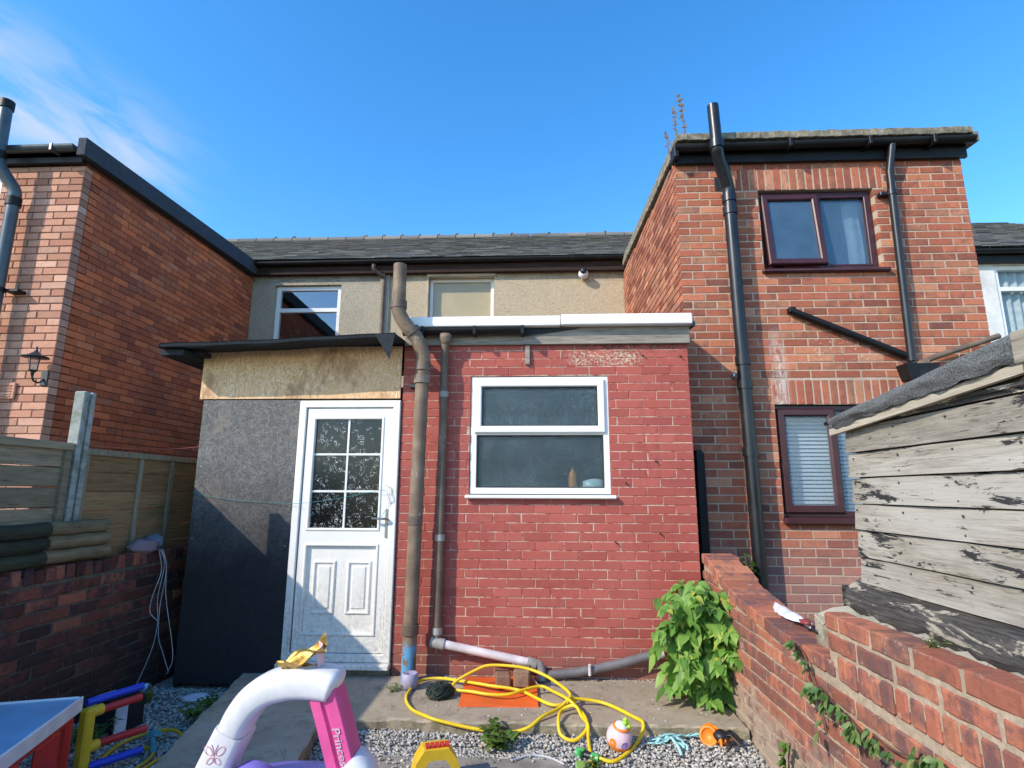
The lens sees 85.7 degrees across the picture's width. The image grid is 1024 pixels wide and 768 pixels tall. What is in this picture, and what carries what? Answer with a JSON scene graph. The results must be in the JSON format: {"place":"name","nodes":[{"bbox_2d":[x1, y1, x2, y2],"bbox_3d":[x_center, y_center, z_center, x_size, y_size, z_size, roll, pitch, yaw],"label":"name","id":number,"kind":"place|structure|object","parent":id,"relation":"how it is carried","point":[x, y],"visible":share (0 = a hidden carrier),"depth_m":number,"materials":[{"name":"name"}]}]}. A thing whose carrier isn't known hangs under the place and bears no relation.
{"place":"outdoors","nodes":[
{"label":"outdoors","id":0,"kind":"place"},
{"bbox_2d":[0,138,257,546],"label":"brick house","id":1,"kind":"structure","parent":0,"point":[118,272],"depth_m":6.04,"materials":[{"name":"brick"}]},
{"bbox_2d":[0,97,25,313],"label":"flue pipe","id":2,"kind":"object","parent":1,"relation":"attached to","point":[13,202],"visible":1,"depth_m":5.52,"materials":[{"name":"black plastic"}]},
{"bbox_2d":[20,347,49,385],"bbox_3d":[-4.505,-0.180,5.221,0.220,0.355,0.252,0,-11,3],"label":"wall lantern","id":3,"kind":"object","parent":1,"relation":"attached to","point":[35,354],"depth_m":5.21,"materials":[{"name":"black metal"}]},
{"bbox_2d":[25,676,768,767],"bbox_3d":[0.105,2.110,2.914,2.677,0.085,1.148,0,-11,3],"label":"gravel","id":4,"kind":"structure","parent":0,"point":[601,747],"depth_m":3.28,"materials":[{"name":"grey gravel"}]},
{"bbox_2d":[0,696,83,767],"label":"play table","id":5,"kind":"object","parent":4,"relation":"on","point":[41,729],"visible":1,"depth_m":2.73,"materials":[{"name":"blue plastic"}]},
{"bbox_2d":[18,687,226,767],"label":"gravel","id":6,"kind":"structure","parent":4,"relation":"on","point":[163,693],"depth_m":3.68,"materials":[{"name":"grey gravel"}]},
{"bbox_2d":[71,717,123,746],"bbox_3d":[-2.595,2.161,3.410,0.212,0.128,0.280,-3,-11,15],"label":"weed","id":7,"kind":"object","parent":6,"relation":"on","point":[99,733],"visible":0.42,"depth_m":3.43,"materials":[{"name":"green plant"}]},
{"bbox_2d":[73,682,146,767],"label":"activity toy","id":8,"kind":"object","parent":6,"relation":"on","point":[86,745],"visible":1,"depth_m":3.10,"materials":[{"name":"multicoloured plastic"}]},
{"bbox_2d":[88,688,145,735],"bbox_3d":[-2.633,2.174,3.674,0.298,0.215,0.205,-4,-12,20],"label":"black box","id":9,"kind":"object","parent":6,"relation":"on","point":[131,715],"visible":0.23,"depth_m":3.59,"materials":[{"name":"plastic"}]},
{"bbox_2d":[100,728,182,767],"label":"garden hose","id":10,"kind":"object","parent":6,"relation":"on","point":[151,756],"visible":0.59,"depth_m":3.31,"materials":[{"name":"rubber"}]},
{"bbox_2d":[146,730,161,751],"bbox_3d":[-2.186,2.172,3.366,0.083,0.037,0.280,6,-13,-29],"label":"toy spade","id":11,"kind":"object","parent":6,"relation":"on","point":[153,747],"visible":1,"depth_m":3.37,"materials":[{"name":"teal plastic"}]},
{"bbox_2d":[179,692,211,703],"bbox_3d":[-2.341,2.338,4.107,0.274,0.064,0.162,0,-11,3],"label":"plastic bag","id":12,"kind":"object","parent":6,"relation":"on","point":[190,697],"visible":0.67,"depth_m":4.09,"materials":[{"name":"plastic"}]},
{"bbox_2d":[139,683,152,702],"bbox_3d":[-2.683,2.265,4.049,0.084,0.147,0.144,5,-12,-22],"label":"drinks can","id":13,"kind":"object","parent":4,"relation":"on","point":[147,690],"visible":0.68,"depth_m":4.03,"materials":[{"name":"green metal"}]},
{"bbox_2d":[172,698,212,723],"bbox_3d":[-2.074,2.219,3.720,0.350,0.135,0.234,-3,-11,17],"label":"weed","id":14,"kind":"object","parent":4,"relation":"on","point":[197,713],"visible":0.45,"depth_m":3.70,"materials":[{"name":"green plant"}]},
{"bbox_2d":[195,690,219,708],"bbox_3d":[-2.166,2.286,3.986,0.204,0.087,0.164,-2,-11,12],"label":"weed","id":15,"kind":"object","parent":4,"relation":"on","point":[211,701],"visible":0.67,"depth_m":3.99,"materials":[{"name":"green plant"}]},
{"bbox_2d":[195,662,378,767],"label":"ride on car","id":16,"kind":"object","parent":4,"relation":"on","point":[322,689],"visible":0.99,"depth_m":2.17,"materials":[{"name":"white plastic"}]},
{"bbox_2d":[277,632,326,668],"bbox_3d":[-0.851,1.101,2.251,0.192,0.154,0.106,1,-11,-5],"label":"gold ornament","id":17,"kind":"object","parent":16,"relation":"on","point":[298,658],"visible":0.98,"depth_m":2.25,"materials":[{"name":"metal"}]},
{"bbox_2d":[374,755,565,767],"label":"paving patch","id":18,"kind":"object","parent":4,"relation":"on","point":[464,762],"visible":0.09,"depth_m":3.16,"materials":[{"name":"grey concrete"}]},
{"bbox_2d":[411,739,459,767],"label":"toy carry case","id":19,"kind":"object","parent":18,"relation":"on","point":[426,753],"visible":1,"depth_m":2.93,"materials":[{"name":"yellow plastic"}]},
{"bbox_2d":[511,754,564,764],"bbox_3d":[0.153,2.168,3.198,0.308,0.017,0.102,-1,-11,6],"label":"cord","id":20,"kind":"object","parent":18,"relation":"on","point":[545,756],"visible":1,"depth_m":3.21,"materials":[{"name":"white plastic"}]},
{"bbox_2d":[478,717,519,751],"bbox_3d":[-0.096,2.128,3.341,0.251,0.139,0.276,10,-14,-40],"label":"weed","id":21,"kind":"object","parent":4,"relation":"on","point":[495,735],"visible":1,"depth_m":3.31,"materials":[{"name":"green plant"}]},
{"bbox_2d":[405,664,644,765],"bbox_3d":[-0.018,2.134,3.662,1.701,0.276,0.848,-7,-13,33],"label":"garden hose","id":22,"kind":"object","parent":4,"relation":"on","point":[568,703],"visible":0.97,"depth_m":3.63,"materials":[{"name":"yellow rubber"}]},
{"bbox_2d":[575,760,585,767],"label":"hose fitting","id":23,"kind":"object","parent":4,"relation":"on","point":[579,764],"visible":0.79,"depth_m":3.08,"materials":[{"name":"green plastic"}]},
{"bbox_2d":[583,755,601,767],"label":"weed","id":24,"kind":"object","parent":4,"relation":"on","point":[593,762],"visible":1,"depth_m":3.07,"materials":[{"name":"green plant"}]},
{"bbox_2d":[606,717,632,751],"bbox_3d":[0.641,2.085,3.295,0.155,0.193,0.155,0,-11,3],"label":"toy ball","id":25,"kind":"object","parent":4,"relation":"on","point":[619,737],"visible":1,"depth_m":3.25,"materials":[{"name":"white plastic"}]},
{"bbox_2d":[647,733,698,755],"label":"plastic strips","id":26,"kind":"object","parent":4,"relation":"on","point":[671,736],"visible":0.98,"depth_m":3.33,"materials":[{"name":"plastic"}]},
{"bbox_2d":[699,723,742,748],"bbox_3d":[1.245,2.122,3.295,0.251,0.115,0.190,-4,-12,21],"label":"toy creature","id":27,"kind":"object","parent":4,"relation":"on","point":[710,734],"visible":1,"depth_m":3.31,"materials":[{"name":"orange plastic"}]},
{"bbox_2d":[227,230,633,386],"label":"terraced house","id":28,"kind":"structure","parent":0,"point":[316,286],"depth_m":9.03,"materials":[{"name":"beige paint"}]},
{"bbox_2d":[273,286,340,338],"bbox_3d":[-3.335,-0.900,9.369,1.200,1.420,0.700,0,-11,3],"label":"window","id":29,"kind":"structure","parent":28,"relation":"in","point":[300,311],"depth_m":9.72,"materials":[{"name":"white plastic"}]},
{"bbox_2d":[429,279,493,316],"bbox_3d":[-0.806,-1.036,9.309,1.160,1.380,0.685,0,-11,3],"label":"window","id":30,"kind":"structure","parent":28,"relation":"in","point":[448,297],"depth_m":9.07,"materials":[{"name":"white plastic"}]},
{"bbox_2d":[578,267,588,278],"bbox_3d":[1.139,-1.757,8.810,0.162,0.170,0.209,0,-11,3],"label":"security camera","id":31,"kind":"object","parent":28,"relation":"attached to","point":[583,273],"visible":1,"depth_m":8.74,"materials":[{"name":"white plastic"}]},
{"bbox_2d":[152,673,749,767],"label":"path","id":32,"kind":"structure","parent":0,"point":[285,731],"depth_m":3.57,"materials":[{"name":"concrete"}]},
{"bbox_2d":[158,332,404,686],"bbox_3d":[-1.905,1.101,5.543,2.010,3.040,2.504,0,-11,3],"label":"timber porch","id":33,"kind":"object","parent":32,"relation":"on","point":[303,422],"visible":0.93,"depth_m":4.64,"materials":[{"name":"grey wood"}]},
{"bbox_2d":[194,490,389,514],"bbox_3d":[-1.867,0.994,4.620,1.712,0.221,0.028,0,-11,3],"label":"string","id":34,"kind":"object","parent":33,"relation":"attached to","point":[299,503],"visible":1,"depth_m":4.60,"materials":[{"name":"fabric"}]},
{"bbox_2d":[290,408,392,653],"bbox_3d":[-1.399,1.177,4.587,0.756,1.981,0.114,0,-11,3],"label":"door","id":35,"kind":"structure","parent":33,"relation":"in","point":[340,585],"depth_m":4.59,"materials":[{"name":"white plastic"}]},
{"bbox_2d":[386,683,401,691],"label":"weed","id":36,"kind":"object","parent":32,"relation":"on","point":[394,688],"visible":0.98,"depth_m":4.00,"materials":[{"name":"green plant"}]},
{"bbox_2d":[401,670,417,690],"bbox_3d":[-0.751,2.179,4.058,0.124,0.110,0.124,0,-11,3],"label":"plastic pot","id":37,"kind":"object","parent":32,"relation":"on","point":[409,679],"visible":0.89,"depth_m":4.01,"materials":[{"name":"white plastic"}]},
{"bbox_2d":[425,681,454,700],"bbox_3d":[-0.509,2.162,3.907,0.208,0.108,0.203,0,-11,3],"label":"netting","id":38,"kind":"object","parent":32,"relation":"on","point":[438,690],"visible":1,"depth_m":3.85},
{"bbox_2d":[458,676,538,707],"bbox_3d":[-0.088,2.222,3.997,0.565,0.030,0.601,0,-11,3],"label":"plastic sheet","id":39,"kind":"object","parent":32,"relation":"on","point":[520,700],"visible":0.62,"depth_m":3.84,"materials":[{"name":"orange plastic"}]},
{"bbox_2d":[495,669,510,686],"bbox_3d":[-0.069,2.179,4.087,0.110,0.085,0.160,1,-11,-4],"label":"brick","id":40,"kind":"object","parent":39,"relation":"on","point":[502,677],"visible":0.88,"depth_m":4.02,"materials":[{"name":"brown brick"}]},
{"bbox_2d":[513,664,530,687],"bbox_3d":[0.077,2.167,4.103,0.120,0.115,0.170,-1,-11,5],"label":"brick","id":41,"kind":"object","parent":39,"relation":"on","point":[521,678],"visible":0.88,"depth_m":4.02,"materials":[{"name":"brown brick"}]},
{"bbox_2d":[401,676,707,721],"bbox_3d":[0.328,2.207,3.898,2.278,0.008,0.806,0,-11,3],"label":"grit","id":42,"kind":"object","parent":32,"relation":"on","point":[578,689],"visible":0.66,"depth_m":4.11,"materials":[{"name":"grey gravel"}]},
{"bbox_2d":[648,579,743,714],"bbox_3d":[1.286,1.800,3.785,0.730,0.844,0.626,0,-11,3],"label":"leafy bush","id":43,"kind":"object","parent":32,"relation":"on","point":[697,635],"visible":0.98,"depth_m":3.73,"materials":[{"name":"green plant"}]},
{"bbox_2d":[0,0,1023,238],"label":"sky","id":44,"kind":"structure","parent":0,"point":[257,118],"materials":[{"name":"blue"}]},
{"bbox_2d":[582,479,602,486],"bbox_3d":[0.698,0.856,4.704,0.207,0.100,0.098,0,-11,3],"label":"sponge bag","id":45,"kind":"object","parent":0,"point":[593,483],"visible":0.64,"depth_m":4.68,"materials":[{"name":"blue plastic"}]},
{"bbox_2d":[622,126,990,621],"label":"brick house","id":46,"kind":"structure","parent":0,"point":[814,228],"depth_m":5.24,"materials":[{"name":"red brick"}]},
{"bbox_2d":[664,94,686,151],"bbox_3d":[1.687,-2.694,5.712,0.255,0.661,0.091,-3,-11,15],"label":"roof weed","id":47,"kind":"object","parent":46,"relation":"on","point":[674,120],"visible":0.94,"depth_m":5.70,"materials":[{"name":"plant"}]},
{"bbox_2d":[693,450,709,580],"bbox_3d":[1.642,1.235,4.829,0.150,1.330,0.094,0,-11,3],"label":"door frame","id":48,"kind":"object","parent":46,"relation":"attached to","point":[701,505],"visible":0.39,"depth_m":4.83,"materials":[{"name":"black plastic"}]},
{"bbox_2d":[707,102,768,591],"bbox_3d":[2.027,-0.409,4.987,0.189,4.622,0.358,-6,-13,30],"label":"soil pipe","id":49,"kind":"object","parent":46,"relation":"attached to","point":[750,452],"visible":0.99,"depth_m":5.00,"materials":[{"name":"black plastic"}]},
{"bbox_2d":[775,405,862,524],"bbox_3d":[2.958,0.749,5.262,1.185,1.112,0.790,0,-11,3],"label":"window","id":50,"kind":"structure","parent":46,"relation":"in","point":[816,481],"depth_m":5.05,"materials":[{"name":"plastic"}]},
{"bbox_2d":[758,191,891,273],"bbox_3d":[2.993,-1.441,5.689,1.200,0.930,0.785,0,-11,3],"label":"window","id":51,"kind":"structure","parent":46,"relation":"in","point":[813,232],"depth_m":5.50,"materials":[{"name":"plastic"}]},
{"bbox_2d":[787,307,907,358],"bbox_3d":[3.099,-0.471,5.107,1.023,0.504,0.074,0,-11,3],"label":"drainpipe","id":52,"kind":"object","parent":46,"relation":"attached to","point":[794,311],"visible":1,"depth_m":5.08,"materials":[{"name":"black plastic"}]},
{"bbox_2d":[876,143,939,381],"bbox_3d":[3.667,-1.181,5.181,0.300,2.332,0.146,0,-11,3],"label":"downpipe","id":53,"kind":"object","parent":46,"relation":"attached to","point":[909,371],"visible":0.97,"depth_m":5.12,"materials":[{"name":"black plastic"}]},
{"bbox_2d":[914,333,1000,362],"bbox_3d":[4.029,-0.286,5.004,0.766,0.341,0.088,0,-11,3],"label":"drainpipe","id":54,"kind":"object","parent":46,"relation":"attached to","point":[951,351],"visible":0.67,"depth_m":4.98,"materials":[{"name":"white plastic"}]},
{"bbox_2d":[824,328,1023,674],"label":"shed","id":55,"kind":"structure","parent":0,"point":[936,463],"depth_m":2.16,"materials":[{"name":"white paint"}]},
{"bbox_2d":[971,222,1023,342],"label":"terraced house","id":56,"kind":"structure","parent":0,"point":[999,249],"depth_m":8.61,"materials":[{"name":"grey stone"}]},
{"bbox_2d":[993,266,1023,335],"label":"window","id":57,"kind":"structure","parent":56,"relation":"in","point":[1009,279],"depth_m":8.63,"materials":[{"name":"white plastic"}]},
{"label":"ground","id":58,"kind":"structure","parent":0,"visible":0},
{"bbox_2d":[55,391,96,564],"bbox_3d":[-3.093,1.162,3.793,0.087,2.245,0.105,0,-11,3],"label":"fence post","id":59,"kind":"object","parent":58,"relation":"on","point":[79,435],"visible":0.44,"depth_m":3.91,"materials":[{"name":"concrete"}]},
{"bbox_2d":[0,544,187,723],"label":"garden wall","id":60,"kind":"structure","parent":58,"relation":"on","point":[86,629],"depth_m":3.84,"materials":[{"name":"brick"}]},
{"bbox_2d":[0,551,47,572],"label":"log","id":61,"kind":"object","parent":60,"relation":"on","point":[21,562],"visible":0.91,"depth_m":3.37,"materials":[{"name":"green wood"}]},
{"bbox_2d":[0,537,47,556],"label":"log","id":62,"kind":"object","parent":61,"relation":"on","point":[17,547],"visible":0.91,"depth_m":3.36,"materials":[{"name":"green wood"}]},
{"bbox_2d":[0,522,52,541],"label":"log","id":63,"kind":"object","parent":62,"relation":"on","point":[24,531],"visible":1,"depth_m":3.38,"materials":[{"name":"wood"}]},
{"bbox_2d":[0,436,75,569],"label":"garden fence","id":64,"kind":"object","parent":60,"relation":"on","point":[17,451],"visible":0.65,"depth_m":3.57,"materials":[{"name":"wood"}]},
{"bbox_2d":[44,543,110,564],"bbox_3d":[-2.995,1.163,3.782,0.096,0.097,0.547,0,-11,3],"label":"log","id":65,"kind":"object","parent":60,"relation":"on","point":[55,556],"visible":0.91,"depth_m":3.76,"materials":[{"name":"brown wood"}]},
{"bbox_2d":[44,531,110,550],"bbox_3d":[-2.996,1.077,3.806,0.096,0.096,0.506,0,-11,3],"label":"log","id":66,"kind":"object","parent":65,"relation":"on","point":[76,540],"visible":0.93,"depth_m":3.77,"materials":[{"name":"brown wood"}]},
{"bbox_2d":[49,518,111,535],"bbox_3d":[-2.995,0.987,3.818,0.096,0.097,0.496,0,-11,3],"label":"log","id":67,"kind":"object","parent":66,"relation":"on","point":[74,527],"visible":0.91,"depth_m":3.79,"materials":[{"name":"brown wood"}]},
{"bbox_2d":[72,448,196,561],"bbox_3d":[-3.056,1.021,4.587,0.050,0.865,1.398,0,-11,3],"label":"garden fence","id":68,"kind":"object","parent":60,"relation":"on","point":[137,466],"visible":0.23,"depth_m":4.50,"materials":[{"name":"brown wood"}]},
{"bbox_2d":[91,446,193,448],"bbox_3d":[-2.977,0.508,4.474,0.190,0.074,0.919,-4,-12,21],"label":"string","id":69,"kind":"object","parent":68,"relation":"attached to","point":[135,448],"visible":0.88,"depth_m":4.35,"materials":[{"name":"fabric"}]},
{"bbox_2d":[126,539,159,553],"bbox_3d":[-2.962,1.310,4.444,0.190,0.130,0.327,0,-11,3],"label":"stone","id":70,"kind":"object","parent":60,"relation":"on","point":[145,546],"visible":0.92,"depth_m":4.38,"materials":[{"name":"stone"}]},
{"bbox_2d":[144,534,163,546],"bbox_3d":[-2.975,1.308,4.577,0.165,0.129,0.152,0,-11,3],"label":"stone","id":71,"kind":"object","parent":60,"relation":"on","point":[159,538],"visible":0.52,"depth_m":4.56,"materials":[{"name":"grey stone"}]},
{"bbox_2d":[136,548,172,683],"bbox_3d":[-2.814,1.849,4.426,0.236,1.023,0.119,7,-13,-31],"label":"cord bundle","id":72,"kind":"object","parent":60,"relation":"hanging from","point":[163,555],"visible":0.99,"depth_m":4.46,"materials":[{"name":"white plastic"}]},
{"bbox_2d":[391,313,700,680],"bbox_3d":[0.381,1.107,6.371,2.560,3.320,3.928,0,-11,3],"label":"brick extension","id":73,"kind":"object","parent":58,"relation":"on","point":[547,565],"visible":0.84,"depth_m":4.58,"materials":[{"name":"brick"}]},
{"bbox_2d":[391,262,430,682],"bbox_3d":[-0.846,0.634,4.484,0.267,3.362,0.350,-7,-13,33],"label":"soil pipe","id":74,"kind":"object","parent":73,"relation":"attached to","point":[409,328],"visible":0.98,"depth_m":4.46,"materials":[{"name":"metal"}]},
{"bbox_2d":[429,333,545,680],"bbox_3d":[-0.188,0.920,4.507,0.904,2.758,0.130,0,-11,3],"label":"waste pipe","id":75,"kind":"object","parent":73,"relation":"attached to","point":[437,641],"visible":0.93,"depth_m":4.43,"materials":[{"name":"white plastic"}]},
{"bbox_2d":[465,376,616,498],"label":"window","id":76,"kind":"structure","parent":73,"relation":"in","point":[527,434],"depth_m":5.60,"materials":[{"name":"white plastic"}]},
{"bbox_2d":[569,468,576,486],"bbox_3d":[0.518,0.805,4.714,0.068,0.168,0.068,0,-11,3],"label":"bottle","id":77,"kind":"object","parent":73,"relation":"on","point":[572,478],"visible":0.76,"depth_m":4.69,"materials":[{"name":"orange plastic"}]},
{"bbox_2d":[547,651,664,679],"bbox_3d":[0.717,2.142,4.232,0.905,0.252,0.097,0,-11,3],"label":"waste pipe","id":78,"kind":"object","parent":73,"relation":"attached to","point":[590,669],"visible":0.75,"depth_m":4.21,"materials":[{"name":"grey plastic"}]},
{"bbox_2d":[701,553,1023,767],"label":"garden wall","id":79,"kind":"structure","parent":58,"relation":"on","point":[895,689],"depth_m":2.27,"materials":[{"name":"brick"}]},
{"bbox_2d":[740,551,758,574],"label":"weed","id":80,"kind":"object","parent":79,"relation":"on","point":[752,564],"visible":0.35,"depth_m":4.65,"materials":[{"name":"green plant"}]},
{"bbox_2d":[777,741,790,767],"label":"vine","id":81,"kind":"object","parent":79,"relation":"attached to","point":[786,748],"visible":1,"depth_m":2.80,"materials":[{"name":"green plant"}]},
{"bbox_2d":[773,602,818,634],"bbox_3d":[1.590,1.297,3.059,0.104,0.044,0.681,-1,-11,6],"label":"plastic bag","id":82,"kind":"object","parent":79,"relation":"on","point":[783,611],"visible":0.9,"depth_m":3.11,"materials":[{"name":"white plastic"}]},
{"bbox_2d":[783,640,826,745],"bbox_3d":[1.379,1.441,2.622,0.084,0.392,0.299,-1,-11,5],"label":"vine","id":83,"kind":"object","parent":79,"relation":"attached to","point":[789,645],"visible":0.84,"depth_m":2.60,"materials":[{"name":"green plant"}]},
{"bbox_2d":[803,682,863,748],"bbox_3d":[1.359,1.399,2.348,0.085,0.138,0.450,0,-11,3],"label":"vine","id":84,"kind":"object","parent":79,"relation":"attached to","point":[850,733],"visible":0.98,"depth_m":2.31,"materials":[{"name":"green plant"}]},
{"bbox_2d":[861,728,944,767],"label":"vine","id":85,"kind":"object","parent":79,"relation":"attached to","point":[872,746],"visible":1,"depth_m":1.89,"materials":[{"name":"green plant"}]},
{"bbox_2d":[919,637,950,647],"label":"weed","id":86,"kind":"object","parent":79,"relation":"on","point":[934,644],"visible":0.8,"depth_m":1.94,"materials":[{"name":"green plant"}]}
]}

